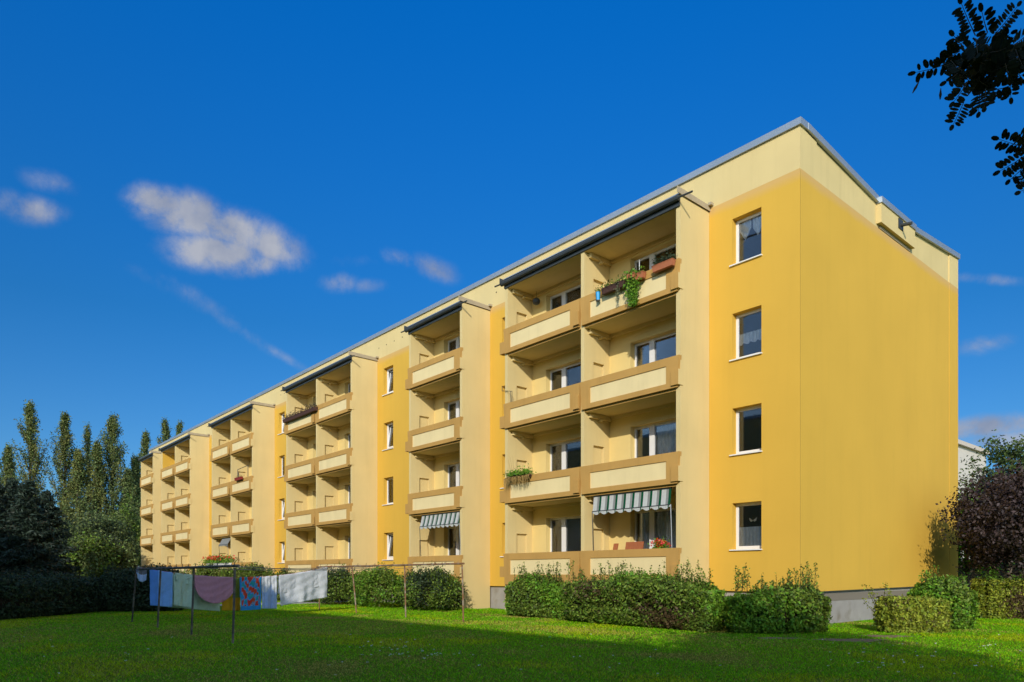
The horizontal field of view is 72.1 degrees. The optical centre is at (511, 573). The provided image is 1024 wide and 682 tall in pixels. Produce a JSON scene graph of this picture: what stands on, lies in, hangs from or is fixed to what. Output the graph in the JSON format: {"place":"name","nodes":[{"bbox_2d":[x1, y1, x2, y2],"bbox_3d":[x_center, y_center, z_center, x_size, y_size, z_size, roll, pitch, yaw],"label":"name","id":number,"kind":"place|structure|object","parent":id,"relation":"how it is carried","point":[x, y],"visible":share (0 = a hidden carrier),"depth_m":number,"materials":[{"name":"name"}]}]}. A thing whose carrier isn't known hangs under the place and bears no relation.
{"place":"outdoors","nodes":[
{"label":"outdoors","id":0,"kind":"place"},
{"bbox_2d":[0,597,1023,681],"bbox_3d":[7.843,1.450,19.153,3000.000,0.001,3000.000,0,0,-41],"label":"lawn ground","id":1,"kind":"structure","parent":0,"point":[483,656],"depth_m":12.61,"materials":[{"name":"green plant"}]},
{"bbox_2d":[0,477,20,524],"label":"conifer tree","id":2,"kind":"object","parent":1,"relation":"on","point":[11,486],"visible":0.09,"depth_m":49.76,"materials":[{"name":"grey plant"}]},
{"bbox_2d":[0,442,21,498],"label":"poplar tree","id":3,"kind":"object","parent":1,"relation":"on","point":[7,458],"visible":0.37,"depth_m":95.63,"materials":[{"name":"green plant"}]},
{"bbox_2d":[0,476,24,575],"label":"conifer tree","id":4,"kind":"object","parent":1,"relation":"on","point":[3,532],"visible":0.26,"depth_m":43.06,"materials":[{"name":"green plant"}]},
{"bbox_2d":[3,399,58,503],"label":"poplar tree","id":5,"kind":"object","parent":1,"relation":"on","point":[31,440],"visible":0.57,"depth_m":91.70,"materials":[{"name":"green plant"}]},
{"bbox_2d":[0,478,71,576],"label":"conifer tree","id":6,"kind":"object","parent":1,"relation":"on","point":[35,542],"visible":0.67,"depth_m":40.62,"materials":[{"name":"green plant"}]},
{"bbox_2d":[0,568,104,619],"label":"dark hedge","id":7,"kind":"object","parent":1,"relation":"on","point":[30,594],"visible":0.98,"depth_m":23.54,"materials":[{"name":"green plant"}]},
{"bbox_2d":[22,489,84,577],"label":"conifer tree","id":8,"kind":"object","parent":1,"relation":"on","point":[54,521],"visible":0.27,"depth_m":46.92,"materials":[{"name":"green plant"}]},
{"bbox_2d":[38,410,84,518],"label":"poplar tree","id":9,"kind":"object","parent":1,"relation":"on","point":[62,452],"visible":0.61,"depth_m":93.51,"materials":[{"name":"green plant"}]},
{"bbox_2d":[61,445,90,526],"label":"poplar tree","id":10,"kind":"object","parent":1,"relation":"on","point":[76,493],"visible":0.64,"depth_m":91.72,"materials":[{"name":"green plant"}]},
{"bbox_2d":[81,425,93,515],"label":"poplar tree","id":11,"kind":"object","parent":1,"relation":"on","point":[86,435],"visible":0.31,"depth_m":98.79,"materials":[{"name":"green plant"}]},
{"bbox_2d":[59,513,120,539],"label":"bush","id":12,"kind":"object","parent":1,"relation":"on","point":[68,526],"visible":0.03,"depth_m":69.57,"materials":[{"name":"green plant"}]},
{"bbox_2d":[59,528,126,576],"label":"bush","id":13,"kind":"object","parent":1,"relation":"on","point":[92,564],"visible":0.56,"depth_m":58.85,"materials":[{"name":"green plant"}]},
{"bbox_2d":[82,436,117,519],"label":"poplar tree","id":14,"kind":"object","parent":1,"relation":"on","point":[98,481],"visible":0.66,"depth_m":92.67,"materials":[{"name":"green plant"}]},
{"bbox_2d":[64,504,138,554],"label":"bush","id":15,"kind":"object","parent":1,"relation":"on","point":[89,513],"visible":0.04,"depth_m":72.91,"materials":[{"name":"green plant"}]},
{"bbox_2d":[70,511,140,567],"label":"bush","id":16,"kind":"object","parent":1,"relation":"on","point":[109,527],"visible":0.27,"depth_m":69.63,"materials":[{"name":"green plant"}]},
{"bbox_2d":[75,532,142,576],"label":"bush","id":17,"kind":"object","parent":1,"relation":"on","point":[128,563],"visible":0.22,"depth_m":61.73,"materials":[{"name":"green plant"}]},
{"bbox_2d":[88,412,134,515],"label":"poplar tree","id":18,"kind":"object","parent":1,"relation":"on","point":[112,452],"visible":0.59,"depth_m":94.58,"materials":[{"name":"green plant"}]},
{"bbox_2d":[102,492,140,564],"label":"bush","id":19,"kind":"object","parent":1,"relation":"on","point":[132,515],"visible":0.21,"depth_m":83.71,"materials":[{"name":"green plant"}]},
{"bbox_2d":[105,466,140,536],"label":"poplar tree","id":20,"kind":"object","parent":1,"relation":"on","point":[125,483],"visible":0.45,"depth_m":94.68,"materials":[{"name":"green plant"}]},
{"bbox_2d":[129,453,140,562],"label":"poplar tree","id":21,"kind":"object","parent":1,"relation":"on","point":[135,466],"visible":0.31,"depth_m":97.65,"materials":[{"name":"green plant"}]},
{"bbox_2d":[94,561,184,611],"bbox_3d":[-14.330,0.495,27.171,3.462,1.967,1.836,0,0,-7],"label":"dark hedge","id":22,"kind":"object","parent":1,"relation":"on","point":[118,588],"visible":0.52,"depth_m":26.52,"materials":[{"name":"green plant"}]},
{"bbox_2d":[136,428,152,489],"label":"poplar tree","id":23,"kind":"object","parent":1,"relation":"on","point":[145,443],"visible":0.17,"depth_m":107.69,"materials":[{"name":"green plant"}]},
{"bbox_2d":[156,417,171,443],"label":"poplar tree","id":24,"kind":"object","parent":1,"relation":"on","point":[165,431],"visible":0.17,"depth_m":111.68,"materials":[{"name":"green plant"}]},
{"bbox_2d":[174,419,183,435],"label":"poplar tree","id":25,"kind":"object","parent":1,"relation":"on","point":[179,427],"visible":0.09,"depth_m":117.74,"materials":[{"name":"green plant"}]},
{"bbox_2d":[131,562,239,643],"bbox_3d":[-8.456,0.633,17.644,0.058,1.750,8.926,0,0,-41],"label":"laundry stand","id":26,"kind":"object","parent":1,"relation":"on","point":[193,581],"visible":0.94,"depth_m":16.55,"materials":[{"name":"grey metal"}]},
{"bbox_2d":[184,562,221,576],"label":"weedy shrub","id":27,"kind":"object","parent":1,"relation":"on","point":[206,572],"visible":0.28,"depth_m":48.38,"materials":[{"name":"green plant"}]},
{"bbox_2d":[218,564,242,576],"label":"weedy shrub","id":28,"kind":"object","parent":1,"relation":"on","point":[225,572],"visible":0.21,"depth_m":44.31,"materials":[{"name":"green plant"}]},
{"bbox_2d":[236,559,272,596],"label":"weedy shrub","id":29,"kind":"object","parent":1,"relation":"on","point":[254,571],"visible":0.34,"depth_m":41.64,"materials":[{"name":"green plant"}]},
{"bbox_2d":[260,567,295,599],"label":"weedy shrub","id":30,"kind":"object","parent":1,"relation":"on","point":[282,571],"visible":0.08,"depth_m":38.55,"materials":[{"name":"green plant"}]},
{"bbox_2d":[220,601,347,605],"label":"footpath","id":31,"kind":"structure","parent":1,"relation":"on","point":[305,602],"depth_m":34.85,"materials":[{"name":"concrete"}]},
{"bbox_2d":[316,562,364,604],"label":"round shrub","id":32,"kind":"object","parent":1,"relation":"on","point":[338,579],"visible":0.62,"depth_m":32.50,"materials":[{"name":"green plant"}]},
{"bbox_2d":[344,562,410,607],"bbox_3d":[-5.643,0.544,30.646,2.808,2.179,4.351,0,0,-41],"label":"round shrub","id":33,"kind":"object","parent":1,"relation":"on","point":[370,582],"visible":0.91,"depth_m":30.06,"materials":[{"name":"green plant"}]},
{"bbox_2d":[316,561,464,621],"bbox_3d":[-4.644,0.561,24.603,0.058,1.886,9.865,0,0,-41],"label":"laundry stand","id":34,"kind":"object","parent":1,"relation":"on","point":[461,564],"visible":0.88,"depth_m":23.29,"materials":[{"name":"grey metal"}]},
{"bbox_2d":[215,564,391,570],"bbox_3d":[-5.969,-0.201,20.450,0.009,0.247,7.913,0,0,29],"label":"clothes line","id":35,"kind":"object","parent":34,"relation":"attached to","point":[297,570],"visible":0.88,"depth_m":20.17,"materials":[{"name":"grey metal"}]},
{"bbox_2d":[234,564,405,568],"bbox_3d":[-5.283,-0.229,19.654,0.009,0.192,7.866,0,0,30],"label":"clothes line","id":36,"kind":"object","parent":34,"relation":"attached to","point":[316,568],"visible":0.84,"depth_m":19.12,"materials":[{"name":"grey metal"}]},
{"bbox_2d":[242,563,448,569],"bbox_3d":[-3.912,-0.201,18.064,0.009,0.247,7.779,0,0,32],"label":"clothes line","id":37,"kind":"object","parent":34,"relation":"attached to","point":[303,569],"visible":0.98,"depth_m":16.47,"materials":[{"name":"grey metal"}]},
{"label":"clothes line","id":38,"kind":"object","parent":34,"relation":"attached to","visible":0},
{"bbox_2d":[136,566,146,581],"bbox_3d":[-10.690,0.013,20.305,0.107,0.475,0.300,0,0,32],"label":"bathing garment","id":39,"kind":"object","parent":38,"relation":"hanging from","point":[141,575],"visible":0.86,"depth_m":20.26,"materials":[{"name":"blue fabric"}]},
{"bbox_2d":[149,570,172,606],"bbox_3d":[-10.396,0.428,20.844,0.109,1.171,0.730,0,0,28],"label":"towel","id":40,"kind":"object","parent":38,"relation":"hanging from","point":[166,595],"visible":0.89,"depth_m":20.88,"materials":[{"name":"blue fabric"}]},
{"bbox_2d":[173,572,192,607],"bbox_3d":[-10.046,0.505,21.497,0.128,1.116,0.666,0,0,27],"label":"towel","id":41,"kind":"object","parent":38,"relation":"hanging from","point":[182,590],"visible":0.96,"depth_m":21.46,"materials":[{"name":"teal fabric"}]},
{"bbox_2d":[175,572,191,583],"bbox_3d":[-10.043,0.135,21.507,0.143,0.368,0.601,0,0,27],"label":"towel flap","id":42,"kind":"object","parent":38,"relation":"hanging from","point":[188,577],"visible":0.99,"depth_m":21.56,"materials":[{"name":"teal fabric"}]},
{"bbox_2d":[194,574,232,602],"bbox_3d":[-9.510,0.488,22.524,0.079,0.937,1.611,0,0,28],"label":"round tablecloth","id":43,"kind":"object","parent":38,"relation":"hanging from","point":[214,589],"visible":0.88,"depth_m":22.47,"materials":[{"name":"purple fabric"}]},
{"bbox_2d":[239,576,260,609],"bbox_3d":[-8.838,0.653,23.791,0.082,1.149,0.897,0,0,30],"label":"beach towel","id":44,"kind":"object","parent":38,"relation":"hanging from","point":[250,591],"visible":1,"depth_m":23.76,"materials":[{"name":"fabric"}]},
{"bbox_2d":[261,575,276,608],"bbox_3d":[-8.454,0.637,24.519,0.118,1.195,0.693,0,0,25],"label":"towel","id":45,"kind":"object","parent":38,"relation":"hanging from","point":[269,591],"visible":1,"depth_m":24.49,"materials":[{"name":"white fabric"}]},
{"bbox_2d":[278,566,327,605],"bbox_3d":[-7.677,0.437,25.973,0.132,1.422,2.426,0,0,28],"label":"bed sheet","id":46,"kind":"object","parent":38,"relation":"hanging from","point":[299,587],"visible":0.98,"depth_m":25.86,"materials":[{"name":"white fabric"}]},
{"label":"clothes line","id":47,"kind":"object","parent":34,"relation":"attached to","visible":0},
{"bbox_2d":[171,577,219,610],"bbox_3d":[-10.078,0.596,22.336,0.108,1.281,1.896,0,0,28],"label":"bed sheet","id":48,"kind":"object","parent":47,"relation":"hanging from","point":[200,603],"visible":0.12,"depth_m":22.57,"materials":[{"name":"green fabric"}]},
{"bbox_2d":[222,578,239,610],"bbox_3d":[-9.423,0.678,23.562,0.105,1.149,0.731,0,0,27],"label":"striped cloth","id":49,"kind":"object","parent":47,"relation":"hanging from","point":[227,604],"visible":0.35,"depth_m":23.73,"materials":[{"name":"yellow fabric"}]},
{"bbox_2d":[395,560,467,611],"bbox_3d":[-3.231,0.543,27.867,2.889,2.189,3.424,0,0,-21],"label":"round shrub","id":50,"kind":"object","parent":1,"relation":"on","point":[440,585],"visible":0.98,"depth_m":27.31,"materials":[{"name":"green plant"}]},
{"bbox_2d":[43,625,1020,674],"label":"lawn flowers","id":51,"kind":"object","parent":1,"relation":"on","point":[650,656],"visible":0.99,"depth_m":12.04,"materials":[{"name":"white plant"}]},
{"bbox_2d":[503,562,566,618],"bbox_3d":[0.856,0.488,23.591,1.360,1.980,3.035,0,0,-41],"label":"privet hedge","id":52,"kind":"object","parent":1,"relation":"on","point":[534,594],"visible":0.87,"depth_m":23.16,"materials":[{"name":"green plant"}]},
{"bbox_2d":[138,116,959,622],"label":"apartment building","id":53,"kind":"structure","parent":1,"relation":"on","point":[760,378],"depth_m":23.60,"materials":[{"name":"yellow paint"}]},
{"bbox_2d":[199,554,237,564],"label":"flower box","id":54,"kind":"object","parent":53,"relation":"attached to","point":[218,559],"visible":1,"depth_m":49.23,"materials":[{"name":"white plastic"}]},
{"bbox_2d":[219,537,230,554],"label":"awning","id":55,"kind":"object","parent":53,"relation":"attached to","point":[224,541],"visible":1,"depth_m":49.49,"materials":[{"name":"fabric"}]},
{"bbox_2d":[277,499,284,520],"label":"window","id":56,"kind":"structure","parent":53,"relation":"in","point":[283,508],"depth_m":45.99,"materials":[{"name":"white plastic"}]},
{"bbox_2d":[277,456,284,477],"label":"window","id":57,"kind":"structure","parent":53,"relation":"in","point":[283,458],"depth_m":45.93,"materials":[{"name":"white plastic"}]},
{"bbox_2d":[282,402,317,422],"bbox_3d":[-11.947,-9.087,39.627,0.730,0.532,4.268,0,0,-41],"label":"flower box","id":58,"kind":"object","parent":53,"relation":"attached to","point":[311,409],"visible":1,"depth_m":39.31,"materials":[{"name":"brown plastic"}]},
{"bbox_2d":[348,536,350,558],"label":"balcony window","id":59,"kind":"structure","parent":53,"relation":"in","point":[349,537],"depth_m":38.72,"materials":[{"name":"white plastic"}]},
{"bbox_2d":[382,478,392,505],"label":"window","id":60,"kind":"structure","parent":53,"relation":"in","point":[390,480],"depth_m":35.79,"materials":[{"name":"white plastic"}]},
{"bbox_2d":[382,422,392,450],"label":"window","id":61,"kind":"structure","parent":53,"relation":"in","point":[389,435],"depth_m":35.89,"materials":[{"name":"white plastic"}]},
{"bbox_2d":[382,367,392,395],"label":"window","id":62,"kind":"structure","parent":53,"relation":"in","point":[389,380],"depth_m":35.89,"materials":[{"name":"white plastic"}]},
{"bbox_2d":[387,533,393,559],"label":"window","id":63,"kind":"structure","parent":53,"relation":"in","point":[389,544],"depth_m":35.89,"materials":[{"name":"white plastic"}]},
{"bbox_2d":[419,511,460,554],"bbox_3d":[-3.015,-1.655,29.554,0.166,1.810,2.956,0,0,-41],"label":"awning","id":64,"kind":"object","parent":53,"relation":"on","point":[439,520],"visible":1,"depth_m":29.48,"materials":[{"name":"fabric"}]},
{"bbox_2d":[448,526,459,554],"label":"balcony window","id":65,"kind":"structure","parent":53,"relation":"in","point":[453,532],"depth_m":31.32,"materials":[{"name":"white plastic"}]},
{"bbox_2d":[448,463,459,487],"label":"balcony window","id":66,"kind":"structure","parent":53,"relation":"in","point":[453,469],"depth_m":31.32,"materials":[{"name":"white plastic"}]},
{"bbox_2d":[448,399,459,419],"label":"balcony window","id":67,"kind":"structure","parent":53,"relation":"in","point":[453,407],"depth_m":31.32,"materials":[{"name":"white plastic"}]},
{"bbox_2d":[448,336,459,351],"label":"balcony window","id":68,"kind":"structure","parent":53,"relation":"in","point":[453,344],"depth_m":31.32,"materials":[{"name":"white plastic"}]},
{"bbox_2d":[503,459,536,486],"bbox_3d":[0.208,-3.709,25.423,0.874,1.110,1.502,0,0,-41],"label":"flower box","id":69,"kind":"object","parent":53,"relation":"attached to","point":[523,474],"visible":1,"depth_m":25.26,"materials":[{"name":"green plant"}]},
{"bbox_2d":[550,516,580,551],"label":"balcony window","id":70,"kind":"structure","parent":53,"relation":"in","point":[565,532],"depth_m":26.01,"materials":[{"name":"white plastic"}]},
{"bbox_2d":[550,439,580,470],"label":"balcony window","id":71,"kind":"structure","parent":53,"relation":"in","point":[563,455],"depth_m":26.01,"materials":[{"name":"white plastic"}]},
{"bbox_2d":[550,361,580,390],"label":"balcony window","id":72,"kind":"structure","parent":53,"relation":"in","point":[570,374],"depth_m":26.01,"materials":[{"name":"white plastic"}]},
{"bbox_2d":[550,284,580,309],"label":"balcony window","id":73,"kind":"structure","parent":53,"relation":"in","point":[572,294],"depth_m":26.01,"materials":[{"name":"white plastic"}]},
{"bbox_2d":[593,285,600,301],"bbox_3d":[2.750,-9.012,22.547,0.285,0.530,0.271,0,0,24],"label":"hanging pot","id":74,"kind":"object","parent":53,"relation":"hanging from","point":[598,290],"visible":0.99,"depth_m":22.52,"materials":[{"name":"blue plastic"}]},
{"bbox_2d":[600,274,626,294],"bbox_3d":[3.183,-9.032,21.988,0.613,0.351,0.994,0,0,-41],"label":"flower box","id":75,"kind":"object","parent":53,"relation":"attached to","point":[607,289],"visible":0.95,"depth_m":21.97,"materials":[{"name":"brown plastic"}]},
{"bbox_2d":[592,487,671,550],"bbox_3d":[3.680,-1.655,21.849,0.106,1.810,3.170,0,0,-41],"label":"awning","id":76,"kind":"object","parent":53,"relation":"on","point":[654,499],"visible":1,"depth_m":21.75,"materials":[{"name":"fabric"}]},
{"bbox_2d":[622,265,644,306],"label":"trailing plant","id":77,"kind":"object","parent":53,"relation":"attached to","point":[630,284],"visible":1,"depth_m":21.32,"materials":[{"name":"green plant"}]},
{"bbox_2d":[625,541,643,548],"bbox_3d":[3.888,-0.440,22.631,0.250,1.180,0.720,0,0,-41],"label":"folding table","id":78,"kind":"object","parent":53,"relation":"on","point":[635,545],"visible":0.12,"depth_m":22.65,"materials":[{"name":"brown wood"}]},
{"bbox_2d":[633,267,646,280],"bbox_3d":[3.823,-9.026,21.217,0.458,0.278,0.423,0,0,-41],"label":"flower box","id":79,"kind":"object","parent":53,"relation":"attached to","point":[642,275],"visible":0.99,"depth_m":21.13,"materials":[{"name":"ceramic"}]},
{"bbox_2d":[635,508,675,548],"bbox_3d":[4.914,-0.970,22.702,0.182,2.240,2.300,0,0,-41],"label":"balcony window","id":80,"kind":"structure","parent":53,"relation":"in","point":[652,525],"depth_m":22.93,"materials":[{"name":"glass"}]},
{"bbox_2d":[635,420,675,457],"bbox_3d":[4.914,-3.760,22.701,0.181,2.240,2.300,0,0,-41],"label":"balcony window","id":81,"kind":"structure","parent":53,"relation":"in","point":[666,435],"depth_m":22.83,"materials":[{"name":"white plastic"}]},
{"bbox_2d":[635,331,675,366],"bbox_3d":[4.876,-6.550,22.669,0.082,2.240,2.300,0,0,-41],"label":"balcony window","id":82,"kind":"structure","parent":53,"relation":"in","point":[641,349],"depth_m":23.17,"materials":[{"name":"white plastic"}]},
{"bbox_2d":[635,243,675,271],"bbox_3d":[4.876,-9.340,22.669,0.082,2.240,2.300,0,0,-41],"label":"balcony window","id":83,"kind":"structure","parent":53,"relation":"in","point":[647,261],"depth_m":22.94,"materials":[{"name":"white plastic"}]},
{"bbox_2d":[647,536,670,548],"bbox_3d":[4.439,-0.857,21.144,0.634,0.581,0.522,0,0,-41],"label":"flower box","id":84,"kind":"object","parent":53,"relation":"on","point":[662,543],"visible":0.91,"depth_m":21.11,"materials":[{"name":"ceramic"}]},
{"bbox_2d":[651,250,675,272],"bbox_3d":[4.427,-9.157,20.561,0.589,0.503,0.787,0,0,-41],"label":"flower box","id":85,"kind":"object","parent":53,"relation":"attached to","point":[661,265],"visible":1,"depth_m":20.48,"materials":[{"name":"ceramic"}]},
{"bbox_2d":[729,211,761,266],"bbox_3d":[6.863,-9.742,20.454,0.336,1.395,1.030,0,0,-41],"label":"window","id":86,"kind":"structure","parent":53,"relation":"in","point":[744,228],"depth_m":20.64,"materials":[{"name":"white plastic"}]},
{"bbox_2d":[729,308,761,361],"bbox_3d":[6.863,-6.952,20.454,0.336,1.395,1.030,0,0,-41],"label":"window","id":87,"kind":"structure","parent":53,"relation":"in","point":[753,336],"depth_m":20.64,"materials":[{"name":"white plastic"}]},
{"bbox_2d":[729,405,761,455],"bbox_3d":[6.861,-4.162,20.452,0.330,1.395,1.030,0,0,-41],"label":"window","id":88,"kind":"structure","parent":53,"relation":"in","point":[738,411],"depth_m":20.79,"materials":[{"name":"white plastic"}]},
{"bbox_2d":[729,502,761,550],"bbox_3d":[6.863,-1.372,20.454,0.336,1.395,1.030,0,0,-41],"label":"window","id":89,"kind":"structure","parent":53,"relation":"in","point":[746,537],"depth_m":20.63,"materials":[{"name":"white plastic"}]},
{"bbox_2d":[556,559,726,631],"bbox_3d":[3.381,0.520,19.755,1.773,1.913,6.018,0,0,-38],"label":"privet hedge","id":90,"kind":"object","parent":1,"relation":"on","point":[645,599],"visible":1,"depth_m":18.75,"materials":[{"name":"green plant"}]},
{"bbox_2d":[721,561,832,633],"bbox_3d":[6.560,0.581,17.364,2.825,1.804,1.360,0,0,-10],"label":"privet hedge","id":91,"kind":"object","parent":1,"relation":"on","point":[786,607],"visible":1,"depth_m":16.96,"materials":[{"name":"green plant"}]},
{"bbox_2d":[808,638,889,641],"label":"bare earth","id":92,"kind":"structure","parent":1,"relation":"on","point":[858,639],"depth_m":15.44,"materials":[{"name":"brown soil"}]},
{"bbox_2d":[861,582,887,612],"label":"seedling","id":93,"kind":"object","parent":1,"relation":"on","point":[873,594],"visible":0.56,"depth_m":17.69,"materials":[{"name":"green plant"}]},
{"bbox_2d":[858,635,914,637],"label":"bare earth","id":94,"kind":"structure","parent":1,"relation":"on","point":[888,636],"depth_m":16.18,"materials":[{"name":"brown soil"}]},
{"bbox_2d":[873,588,953,633],"bbox_3d":[9.934,0.927,17.430,1.950,1.121,1.031,0,0,-1],"label":"clipped hedge","id":95,"kind":"object","parent":1,"relation":"on","point":[910,613],"visible":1,"depth_m":17.05,"materials":[{"name":"green plant"}]},
{"bbox_2d":[906,565,980,629],"bbox_3d":[11.287,0.621,18.506,1.805,1.714,1.302,0,0,21],"label":"bushy hedge","id":96,"kind":"object","parent":1,"relation":"on","point":[959,595],"visible":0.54,"depth_m":18.16,"materials":[{"name":"green plant"}]},
{"bbox_2d":[907,0,1023,195],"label":"robinia tree","id":97,"kind":"object","parent":1,"relation":"on","point":[999,56],"visible":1,"depth_m":3.03,"materials":[{"name":"green plant"}]},
{"bbox_2d":[935,465,1023,579],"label":"purple leaved tree","id":98,"kind":"object","parent":1,"relation":"on","point":[1000,508],"visible":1,"depth_m":22.74,"materials":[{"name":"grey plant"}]},
{"bbox_2d":[958,488,1014,589],"bbox_3d":[21.573,-1.456,33.066,4.515,5.816,4.210,0,0,32],"label":"lacy green tree","id":99,"kind":"object","parent":1,"relation":"on","point":[965,570],"visible":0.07,"depth_m":32.91,"materials":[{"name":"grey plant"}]},
{"bbox_2d":[958,555,1023,588],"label":"background hedge","id":100,"kind":"object","parent":1,"relation":"on","point":[999,574],"visible":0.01,"depth_m":50.34,"materials":[{"name":"green plant"}]},
{"bbox_2d":[958,429,1023,579],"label":"lacy green tree","id":101,"kind":"object","parent":1,"relation":"on","point":[1003,454],"visible":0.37,"depth_m":39.18,"materials":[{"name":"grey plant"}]},
{"bbox_2d":[961,451,1023,576],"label":"purple leaved tree","id":102,"kind":"object","parent":1,"relation":"on","point":[1006,562],"visible":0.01,"depth_m":28.66,"materials":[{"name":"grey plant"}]},
{"bbox_2d":[961,449,1023,483],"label":"lacy green tree","id":103,"kind":"object","parent":1,"relation":"on","point":[1009,463],"visible":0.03,"depth_m":45.24,"materials":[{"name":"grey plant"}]},
{"bbox_2d":[970,565,1023,618],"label":"clipped hedge","id":104,"kind":"object","parent":1,"relation":"on","point":[998,598],"visible":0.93,"depth_m":22.55,"materials":[{"name":"green plant"}]},
{"bbox_2d":[0,0,1023,516],"label":"sky","id":105,"kind":"structure","parent":0,"point":[205,204],"materials":[{"name":"blue"}]},
{"bbox_2d":[958,439,989,558],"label":"apartment building","id":106,"kind":"structure","parent":0,"point":[964,448],"depth_m":61.48,"materials":[{"name":"beige paint"}]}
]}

